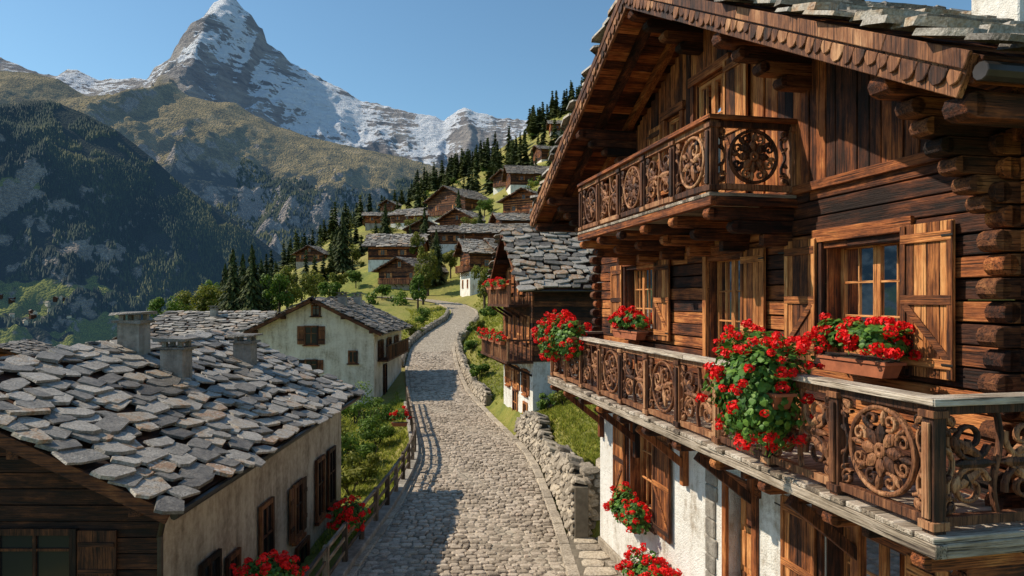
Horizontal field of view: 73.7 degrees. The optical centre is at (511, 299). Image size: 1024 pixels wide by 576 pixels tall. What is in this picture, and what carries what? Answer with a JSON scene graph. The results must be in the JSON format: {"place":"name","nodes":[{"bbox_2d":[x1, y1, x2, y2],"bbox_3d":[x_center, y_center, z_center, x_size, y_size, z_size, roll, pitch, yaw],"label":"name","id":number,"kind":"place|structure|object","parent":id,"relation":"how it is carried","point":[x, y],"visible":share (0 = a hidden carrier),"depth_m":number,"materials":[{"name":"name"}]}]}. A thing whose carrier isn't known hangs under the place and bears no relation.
{"place":"outdoors","nodes":[
{"label":"outdoors","id":0,"kind":"place"},
{"bbox_2d":[0,103,281,345],"bbox_3d":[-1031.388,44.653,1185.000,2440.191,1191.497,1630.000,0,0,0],"label":"forested mountain","id":1,"kind":"structure","parent":0,"point":[21,187],"depth_m":1395.04,"materials":[{"name":"plant"}]},
{"bbox_2d":[0,294,71,324],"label":"distant hamlet","id":2,"kind":"structure","parent":1,"relation":"on","point":[33,314],"depth_m":1238.94,"materials":[{"name":"brown wood"}]},
{"bbox_2d":[0,99,280,326],"bbox_3d":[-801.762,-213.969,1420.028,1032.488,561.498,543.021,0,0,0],"label":"mountain forest","id":3,"kind":"object","parent":1,"relation":"on","point":[176,209],"visible":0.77,"depth_m":1495.27,"materials":[{"name":"plant"}]},
{"bbox_2d":[0,71,445,254],"bbox_3d":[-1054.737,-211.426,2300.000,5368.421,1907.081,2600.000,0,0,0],"label":"alpine ridge","id":4,"kind":"structure","parent":0,"point":[201,148],"depth_m":2910.79,"materials":[{"name":"plant"}]},
{"bbox_2d":[214,157,412,251],"bbox_3d":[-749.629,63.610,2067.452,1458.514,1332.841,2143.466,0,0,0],"label":"mountain forest","id":5,"kind":"object","parent":4,"relation":"on","point":[286,190],"visible":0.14,"depth_m":2627.97,"materials":[{"name":"plant"}]},
{"bbox_2d":[0,0,526,168],"bbox_3d":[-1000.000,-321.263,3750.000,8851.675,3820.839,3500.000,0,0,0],"label":"snow capped pyramid peak","id":6,"kind":"structure","parent":0,"point":[224,51],"depth_m":4619.73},
{"bbox_2d":[312,398,408,553],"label":"garden grass","id":7,"kind":"structure","parent":0,"point":[390,441],"depth_m":28.70,"materials":[{"name":"plant"}]},
{"bbox_2d":[277,112,599,575],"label":"ground terrain","id":8,"kind":"structure","parent":0,"point":[500,411],"depth_m":101.25,"materials":[{"name":"plant"}]},
{"bbox_2d":[0,338,57,356],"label":"roof","id":9,"kind":"structure","parent":8,"relation":"on","point":[26,347],"depth_m":54.41,"materials":[{"name":"grey stone"}]},
{"bbox_2d":[106,328,176,341],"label":"roof","id":10,"kind":"structure","parent":8,"relation":"on","point":[158,333],"depth_m":53.21,"materials":[{"name":"grey stone"}]},
{"bbox_2d":[147,295,188,319],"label":"deciduous tree","id":11,"kind":"object","parent":8,"relation":"on","point":[156,305],"visible":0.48,"depth_m":78.97,"materials":[{"name":"green plant"}]},
{"bbox_2d":[0,311,364,575],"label":"stone roofed house","id":12,"kind":"structure","parent":8,"relation":"on","point":[134,448],"depth_m":12.50,"materials":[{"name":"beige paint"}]},
{"bbox_2d":[169,290,197,310],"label":"deciduous tree","id":13,"kind":"object","parent":8,"relation":"on","point":[184,299],"visible":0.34,"depth_m":90.94,"materials":[{"name":"green plant"}]},
{"bbox_2d":[188,283,218,311],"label":"deciduous tree","id":14,"kind":"object","parent":8,"relation":"on","point":[202,297],"visible":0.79,"depth_m":83.42,"materials":[{"name":"green plant"}]},
{"bbox_2d":[150,306,277,336],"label":"roof","id":15,"kind":"structure","parent":8,"relation":"on","point":[180,323],"depth_m":56.92,"materials":[{"name":"grey stone"}]},
{"bbox_2d":[205,291,226,310],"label":"deciduous tree","id":16,"kind":"object","parent":8,"relation":"on","point":[213,302],"visible":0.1,"depth_m":83.20,"materials":[{"name":"green plant"}]},
{"bbox_2d":[217,263,229,310],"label":"spruce tree","id":17,"kind":"object","parent":8,"relation":"on","point":[223,281],"visible":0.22,"depth_m":89.74,"materials":[{"name":"green plant"}]},
{"bbox_2d":[214,248,245,310],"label":"spruce tree","id":18,"kind":"object","parent":8,"relation":"on","point":[232,293],"visible":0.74,"depth_m":77.42,"materials":[{"name":"green plant"}]},
{"bbox_2d":[237,254,247,303],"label":"spruce tree","id":19,"kind":"object","parent":8,"relation":"on","point":[242,270],"visible":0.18,"depth_m":83.70,"materials":[{"name":"green plant"}]},
{"bbox_2d":[234,244,268,310],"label":"spruce tree","id":20,"kind":"object","parent":8,"relation":"on","point":[254,301],"visible":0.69,"depth_m":73.53,"materials":[{"name":"green plant"}]},
{"bbox_2d":[255,259,276,310],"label":"spruce tree","id":21,"kind":"object","parent":8,"relation":"on","point":[266,303],"visible":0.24,"depth_m":81.78,"materials":[{"name":"green plant"}]},
{"bbox_2d":[259,272,294,311],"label":"deciduous tree","id":22,"kind":"object","parent":8,"relation":"on","point":[279,284],"visible":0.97,"depth_m":79.15,"materials":[{"name":"green plant"}]},
{"bbox_2d":[272,265,305,308],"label":"deciduous tree","id":23,"kind":"object","parent":8,"relation":"on","point":[293,287],"visible":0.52,"depth_m":87.61,"materials":[{"name":"green plant"}]},
{"bbox_2d":[287,269,322,300],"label":"deciduous tree","id":24,"kind":"object","parent":8,"relation":"on","point":[307,281],"visible":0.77,"depth_m":96.50,"materials":[{"name":"green plant"}]},
{"bbox_2d":[290,245,328,268],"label":"village chalet","id":25,"kind":"object","parent":8,"relation":"on","point":[318,252],"visible":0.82,"depth_m":190.03,"materials":[{"name":"brown wood"}]},
{"bbox_2d":[239,292,411,404],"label":"white plaster house","id":26,"kind":"structure","parent":8,"relation":"on","point":[355,339],"depth_m":42.50,"materials":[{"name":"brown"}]},
{"bbox_2d":[317,282,341,296],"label":"deciduous tree","id":27,"kind":"object","parent":8,"relation":"on","point":[332,287],"visible":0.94,"depth_m":102.08,"materials":[{"name":"green plant"}]},
{"bbox_2d":[329,272,348,290],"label":"deciduous tree","id":28,"kind":"object","parent":8,"relation":"on","point":[338,278],"visible":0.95,"depth_m":124.50,"materials":[{"name":"green plant"}]},
{"bbox_2d":[331,211,357,273],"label":"spruce tree","id":29,"kind":"object","parent":8,"relation":"on","point":[343,263],"visible":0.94,"depth_m":159.06,"materials":[{"name":"green plant"}]},
{"bbox_2d":[341,416,352,452],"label":"garden bush","id":30,"kind":"object","parent":8,"relation":"on","point":[343,426],"visible":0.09,"depth_m":29.90,"materials":[{"name":"green plant"}]},
{"bbox_2d":[341,432,364,471],"bbox_3d":[-6.792,6.034,26.920,1.897,2.020,1.714,0,0,0],"label":"garden bush","id":31,"kind":"object","parent":8,"relation":"on","point":[346,446],"visible":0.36,"depth_m":26.71,"materials":[{"name":"green plant"}]},
{"bbox_2d":[346,270,362,287],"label":"deciduous tree","id":32,"kind":"object","parent":8,"relation":"on","point":[355,276],"visible":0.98,"depth_m":129.15,"materials":[{"name":"green plant"}]},
{"bbox_2d":[341,466,368,495],"bbox_3d":[-5.601,6.343,23.664,1.182,1.069,1.214,0,0,0],"label":"garden bush","id":33,"kind":"object","parent":8,"relation":"on","point":[349,477],"visible":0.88,"depth_m":23.47,"materials":[{"name":"green plant"}]},
{"bbox_2d":[349,244,360,265],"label":"deciduous tree","id":34,"kind":"object","parent":8,"relation":"on","point":[356,254],"visible":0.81,"depth_m":164.47,"materials":[{"name":"green plant"}]},
{"bbox_2d":[341,381,375,423],"bbox_3d":[-8.662,5.603,36.742,1.846,2.496,2.523,0,0,32],"label":"garden bush","id":35,"kind":"object","parent":8,"relation":"on","point":[346,411],"visible":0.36,"depth_m":36.80,"materials":[{"name":"green plant"}]},
{"bbox_2d":[341,451,380,482],"bbox_3d":[-5.628,6.296,25.439,1.542,1.400,1.398,0,0,0],"label":"garden bush","id":36,"kind":"object","parent":8,"relation":"on","point":[372,461],"visible":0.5,"depth_m":25.21,"materials":[{"name":"green plant"}]},
{"bbox_2d":[356,442,378,459],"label":"garden bush","id":37,"kind":"object","parent":8,"relation":"on","point":[370,448],"visible":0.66,"depth_m":28.57,"materials":[{"name":"green plant"}]},
{"bbox_2d":[349,393,391,430],"bbox_3d":[-7.050,5.816,34.068,2.156,2.131,2.116,0,0,0],"label":"garden bush","id":38,"kind":"object","parent":8,"relation":"on","point":[357,408],"visible":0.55,"depth_m":34.03,"materials":[{"name":"green plant"}]},
{"bbox_2d":[330,401,418,575],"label":"fence footing wall","id":39,"kind":"structure","parent":8,"relation":"on","point":[356,549],"depth_m":18.33,"materials":[{"name":"stone"}]},
{"bbox_2d":[301,386,415,575],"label":"wooden fence","id":40,"kind":"object","parent":39,"relation":"on","point":[325,555],"visible":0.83,"depth_m":18.54,"materials":[{"name":"brown wood"}]},
{"bbox_2d":[229,548,308,575],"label":"flowers","id":41,"kind":"object","parent":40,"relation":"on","point":[278,565],"visible":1,"depth_m":11.53,"materials":[{"name":"plant"}]},
{"bbox_2d":[325,495,370,531],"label":"flowers","id":42,"kind":"object","parent":40,"relation":"on","point":[345,512],"visible":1,"depth_m":16.09,"materials":[{"name":"plant"}]},
{"bbox_2d":[389,406,411,426],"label":"potted flowers","id":43,"kind":"object","parent":40,"relation":"attached to","point":[403,414],"visible":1,"depth_m":30.90,"materials":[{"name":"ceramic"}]},
{"bbox_2d":[356,415,395,443],"bbox_3d":[-6.213,6.105,31.403,1.708,1.527,1.775,0,0,0],"label":"garden bush","id":44,"kind":"object","parent":8,"relation":"on","point":[367,433],"visible":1,"depth_m":31.25,"materials":[{"name":"green plant"}]},
{"bbox_2d":[361,212,390,230],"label":"village chalet","id":45,"kind":"object","parent":8,"relation":"on","point":[370,218],"visible":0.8,"depth_m":241.72,"materials":[{"name":"brown wood"}]},
{"bbox_2d":[373,284,390,295],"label":"bush","id":46,"kind":"object","parent":8,"relation":"on","point":[382,288],"visible":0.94,"depth_m":114.07,"materials":[{"name":"green plant"}]},
{"bbox_2d":[372,397,398,420],"bbox_3d":[-6.993,6.125,37.520,1.801,1.367,1.719,0,0,0],"label":"garden bush","id":47,"kind":"object","parent":8,"relation":"on","point":[385,406],"visible":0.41,"depth_m":37.26,"materials":[{"name":"green plant"}]},
{"bbox_2d":[378,203,393,233],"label":"spruce tree","id":48,"kind":"object","parent":8,"relation":"on","point":[385,226],"visible":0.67,"depth_m":184.53,"materials":[{"name":"green plant"}]},
{"bbox_2d":[193,77,585,310],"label":"conifer forest","id":49,"kind":"object","parent":8,"relation":"on","point":[483,157],"visible":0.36,"depth_m":257.34,"materials":[{"name":"plant"}]},
{"bbox_2d":[378,199,401,211],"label":"village chalet","id":50,"kind":"object","parent":8,"relation":"on","point":[390,205],"visible":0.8,"depth_m":274.73,"materials":[{"name":"brown wood"}]},
{"bbox_2d":[361,233,432,271],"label":"village chalet","id":51,"kind":"object","parent":8,"relation":"on","point":[383,248],"visible":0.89,"depth_m":139.90,"materials":[{"name":"white paint"}]},
{"bbox_2d":[387,207,427,229],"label":"village chalet","id":52,"kind":"object","parent":8,"relation":"on","point":[397,215],"visible":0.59,"depth_m":216.53,"materials":[{"name":"white paint"}]},
{"bbox_2d":[371,256,448,289],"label":"village chalet","id":53,"kind":"object","parent":8,"relation":"on","point":[396,272],"visible":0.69,"depth_m":126.06,"materials":[{"name":"brown wood"}]},
{"bbox_2d":[404,320,424,336],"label":"garden bush","id":54,"kind":"object","parent":8,"relation":"on","point":[412,330],"visible":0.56,"depth_m":71.69,"materials":[{"name":"green plant"}]},
{"bbox_2d":[409,231,425,254],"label":"deciduous tree","id":55,"kind":"object","parent":8,"relation":"on","point":[415,239],"visible":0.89,"depth_m":139.24,"materials":[{"name":"green plant"}]},
{"bbox_2d":[405,210,429,222],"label":"village chalet","id":56,"kind":"object","parent":8,"relation":"on","point":[412,214],"visible":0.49,"depth_m":196.07,"materials":[{"name":"stone"}]},
{"bbox_2d":[409,273,426,309],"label":"deciduous tree","id":57,"kind":"object","parent":8,"relation":"on","point":[415,288],"visible":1,"depth_m":96.72,"materials":[{"name":"green plant"}]},
{"bbox_2d":[402,218,439,244],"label":"village chalet","id":58,"kind":"object","parent":8,"relation":"on","point":[415,226],"visible":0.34,"depth_m":165.07,"materials":[{"name":"white paint"}]},
{"bbox_2d":[341,295,503,417],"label":"roadside grass","id":59,"kind":"structure","parent":8,"relation":"on","point":[472,334],"depth_m":61.30,"materials":[{"name":"plant"}]},
{"bbox_2d":[414,306,430,324],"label":"garden bush","id":60,"kind":"object","parent":8,"relation":"on","point":[423,312],"visible":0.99,"depth_m":83.44,"materials":[{"name":"green plant"}]},
{"bbox_2d":[414,263,432,304],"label":"deciduous tree","id":61,"kind":"object","parent":8,"relation":"on","point":[425,273],"visible":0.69,"depth_m":103.75,"materials":[{"name":"green plant"}]},
{"bbox_2d":[401,308,449,367],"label":"rubble stone wall","id":62,"kind":"structure","parent":8,"relation":"on","point":[416,336],"depth_m":73.59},
{"bbox_2d":[419,207,431,244],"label":"spruce tree","id":63,"kind":"object","parent":8,"relation":"on","point":[424,227],"visible":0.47,"depth_m":159.59,"materials":[{"name":"green plant"}]},
{"bbox_2d":[416,244,439,295],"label":"deciduous tree","id":64,"kind":"object","parent":8,"relation":"on","point":[432,266],"visible":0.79,"depth_m":117.71,"materials":[{"name":"green plant"}]},
{"bbox_2d":[318,127,548,305],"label":"hillside shrubs","id":65,"kind":"object","parent":8,"relation":"on","point":[400,296],"visible":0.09,"depth_m":170.87,"materials":[{"name":"green plant"}]},
{"bbox_2d":[428,229,447,285],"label":"spruce tree","id":66,"kind":"object","parent":8,"relation":"on","point":[436,247],"visible":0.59,"depth_m":124.48,"materials":[{"name":"green plant"}]},
{"bbox_2d":[428,225,464,253],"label":"village chalet","id":67,"kind":"object","parent":8,"relation":"on","point":[449,236],"visible":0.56,"depth_m":143.01,"materials":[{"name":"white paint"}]},
{"bbox_2d":[442,250,457,278],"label":"deciduous tree","id":68,"kind":"object","parent":8,"relation":"on","point":[450,259],"visible":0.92,"depth_m":127.15,"materials":[{"name":"green plant"}]},
{"bbox_2d":[422,185,489,223],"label":"village chalet","id":69,"kind":"object","parent":8,"relation":"on","point":[440,202],"visible":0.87,"depth_m":190.47,"materials":[{"name":"white paint"}]},
{"bbox_2d":[434,207,485,224],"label":"village chalet","id":70,"kind":"object","parent":8,"relation":"on","point":[454,215],"visible":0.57,"depth_m":162.33,"materials":[{"name":"white paint"}]},
{"bbox_2d":[464,340,477,351],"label":"garden bush","id":71,"kind":"object","parent":8,"relation":"on","point":[470,345],"visible":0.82,"depth_m":55.75,"materials":[{"name":"green plant"}]},
{"bbox_2d":[460,217,483,225],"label":"deciduous tree","id":72,"kind":"object","parent":8,"relation":"on","point":[464,219],"visible":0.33,"depth_m":149.85,"materials":[{"name":"green plant"}]},
{"bbox_2d":[452,239,495,296],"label":"village chalet","id":73,"kind":"object","parent":8,"relation":"on","point":[470,253],"visible":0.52,"depth_m":109.46,"materials":[{"name":"white paint"}]},
{"bbox_2d":[455,315,492,405],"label":"rubble stone wall","id":74,"kind":"structure","parent":8,"relation":"on","point":[481,391],"depth_m":47.74,"materials":[{"name":"stone"}]},
{"bbox_2d":[469,320,484,330],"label":"garden bush","id":75,"kind":"object","parent":8,"relation":"on","point":[477,324],"visible":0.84,"depth_m":63.58,"materials":[{"name":"green plant"}]},
{"bbox_2d":[469,363,489,377],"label":"garden bush","id":76,"kind":"object","parent":8,"relation":"on","point":[474,370],"visible":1,"depth_m":45.86,"materials":[{"name":"green plant"}]},
{"bbox_2d":[471,264,491,307],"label":"deciduous tree","id":77,"kind":"object","parent":8,"relation":"on","point":[476,270],"visible":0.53,"depth_m":91.84,"materials":[{"name":"green plant"}]},
{"bbox_2d":[475,198,494,215],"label":"deciduous tree","id":78,"kind":"object","parent":8,"relation":"on","point":[485,204],"visible":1,"depth_m":169.06,"materials":[{"name":"green plant"}]},
{"bbox_2d":[478,304,496,316],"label":"garden bush","id":79,"kind":"object","parent":8,"relation":"on","point":[491,312],"visible":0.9,"depth_m":71.36,"materials":[{"name":"green plant"}]},
{"bbox_2d":[484,238,497,250],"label":"village chalet","id":80,"kind":"object","parent":8,"relation":"on","point":[490,241],"visible":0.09,"depth_m":109.70,"materials":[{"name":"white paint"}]},
{"bbox_2d":[458,223,530,239],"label":"village chalet","id":81,"kind":"object","parent":8,"relation":"on","point":[482,231],"visible":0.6,"depth_m":126.30,"materials":[{"name":"grey stone"}]},
{"bbox_2d":[489,169,505,194],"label":"village chalet","id":82,"kind":"object","parent":8,"relation":"on","point":[498,184],"visible":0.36,"depth_m":215.96,"materials":[{"name":"white paint"}]},
{"bbox_2d":[488,212,535,229],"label":"village chalet","id":83,"kind":"object","parent":8,"relation":"on","point":[504,218],"visible":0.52,"depth_m":132.53,"materials":[{"name":"grey stone"}]},
{"bbox_2d":[496,187,537,213],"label":"village chalet","id":84,"kind":"object","parent":8,"relation":"on","point":[519,200],"visible":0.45,"depth_m":146.52,"materials":[{"name":"brown wood"}]},
{"bbox_2d":[501,165,549,193],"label":"village chalet","id":85,"kind":"object","parent":8,"relation":"on","point":[514,177],"visible":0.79,"depth_m":183.23,"materials":[{"name":"white paint"}]},
{"bbox_2d":[528,145,553,163],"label":"village chalet","id":86,"kind":"object","parent":8,"relation":"on","point":[540,152],"visible":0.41,"depth_m":237.08,"materials":[{"name":"white paint"}]},
{"bbox_2d":[481,227,609,412],"bbox_3d":[4.485,1.835,34.954,11.182,10.929,8.252,0,0,-13],"label":"balcony chalet","id":87,"kind":"object","parent":8,"relation":"on","point":[543,273],"visible":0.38,"depth_m":31.89,"materials":[{"name":"white paint"}]},
{"bbox_2d":[489,276,508,288],"bbox_3d":[-0.617,-0.802,32.732,0.770,0.643,2.340,0,0,-13],"label":"geranium balcony box","id":88,"kind":"object","parent":87,"relation":"attached to","point":[498,283],"visible":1,"depth_m":32.31,"materials":[{"name":"ceramic"}]},
{"bbox_2d":[491,331,506,344],"bbox_3d":[-0.526,1.761,31.388,0.725,0.618,1.715,0,0,-13],"label":"geranium balcony box","id":89,"kind":"object","parent":87,"relation":"attached to","point":[498,336],"visible":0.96,"depth_m":31.16,"materials":[{"name":"ceramic"}]},
{"bbox_2d":[536,391,561,409],"bbox_3d":[1.680,4.510,30.072,1.271,1.028,1.014,0,0,19],"label":"garden bush","id":90,"kind":"object","parent":8,"relation":"on","point":[541,403],"visible":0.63,"depth_m":29.91,"materials":[{"name":"green plant"}]},
{"bbox_2d":[513,411,593,539],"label":"rubble stone wall","id":91,"kind":"structure","parent":8,"relation":"on","point":[571,491],"depth_m":19.95,"materials":[{"name":"stone"}]},
{"bbox_2d":[546,120,563,138],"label":"village chalet","id":92,"kind":"object","parent":8,"relation":"on","point":[549,123],"visible":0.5,"depth_m":270.55,"materials":[{"name":"brown wood"}]},
{"bbox_2d":[550,390,566,404],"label":"garden bush","id":93,"kind":"object","parent":8,"relation":"on","point":[559,397],"visible":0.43,"depth_m":28.45,"materials":[{"name":"green plant"}]},
{"bbox_2d":[574,458,599,529],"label":"rubble stone wall","id":94,"kind":"structure","parent":8,"relation":"on","point":[590,471],"depth_m":17.72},
{"bbox_2d":[530,0,1023,575],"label":"carved timber chalet","id":95,"kind":"object","parent":8,"relation":"on","point":[786,168],"visible":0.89,"depth_m":8.63,"materials":[{"name":"brown wood"}]},
{"bbox_2d":[531,309,564,362],"bbox_3d":[0.869,0.870,16.184,0.960,1.290,1.343,0,0,-12],"label":"geranium balcony box","id":96,"kind":"object","parent":95,"relation":"on","point":[540,334],"visible":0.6,"depth_m":15.94,"materials":[{"name":"plant"}]},
{"bbox_2d":[543,309,591,361],"bbox_3d":[1.228,0.813,14.795,0.917,1.189,1.587,0,0,-12],"label":"geranium balcony box","id":97,"kind":"object","parent":95,"relation":"attached to","point":[564,338],"visible":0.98,"depth_m":14.48,"materials":[{"name":"plant"}]},
{"bbox_2d":[603,481,651,534],"bbox_3d":[2.467,4.345,14.361,0.881,0.849,1.648,0,0,-12],"label":"geranium window box","id":98,"kind":"object","parent":95,"relation":"attached to","point":[632,514],"visible":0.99,"depth_m":14.04,"materials":[{"name":"plant"}]},
{"bbox_2d":[607,305,649,339],"bbox_3d":[2.443,0.479,14.481,0.670,0.702,1.953,0,0,-12],"label":"geranium window box","id":99,"kind":"object","parent":95,"relation":"attached to","point":[625,317],"visible":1,"depth_m":14.09,"materials":[{"name":"ceramic"}]},
{"bbox_2d":[695,319,824,457],"bbox_3d":[2.722,0.964,7.609,1.019,1.478,1.424,0,0,-12],"label":"geranium balcony box","id":100,"kind":"object","parent":95,"relation":"on","point":[756,403],"visible":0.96,"depth_m":7.18,"materials":[{"name":"plant"}]},
{"bbox_2d":[608,52,967,575],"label":"windows and shutters","id":101,"kind":"structure","parent":95,"relation":"in","point":[912,279],"depth_m":9.11,"materials":[{"name":"brown wood"}]},
{"bbox_2d":[803,313,922,378],"bbox_3d":[3.847,0.492,7.587,0.679,0.676,1.503,0,0,-12],"label":"geranium window box","id":102,"kind":"object","parent":95,"relation":"attached to","point":[874,335],"visible":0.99,"depth_m":7.30,"materials":[{"name":"ceramic"}]},
{"bbox_2d":[355,297,566,575],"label":"cobbled road","id":103,"kind":"structure","parent":0,"point":[442,337],"depth_m":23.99,"materials":[{"name":"stone"}]},
{"bbox_2d":[347,303,579,575],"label":"road kerb","id":104,"kind":"structure","parent":103,"relation":"on","point":[570,565],"depth_m":21.50,"materials":[{"name":"stone"}]},
{"bbox_2d":[0,0,970,120],"label":"sky","id":105,"kind":"structure","parent":0,"point":[501,59],"materials":[{"name":"blue"}]},
{"bbox_2d":[535,397,599,465],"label":"bank grass","id":106,"kind":"structure","parent":0,"point":[554,412],"depth_m":24.12,"materials":[{"name":"plant"}]},
{"bbox_2d":[567,533,626,575],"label":"stone pavement","id":107,"kind":"structure","parent":0,"point":[591,557],"depth_m":16.06,"materials":[{"name":"stone"}]},
{"bbox_2d":[615,543,683,575],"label":"geranium planter","id":108,"kind":"object","parent":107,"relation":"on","point":[657,566],"visible":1,"depth_m":12.88,"materials":[{"name":"plant"}]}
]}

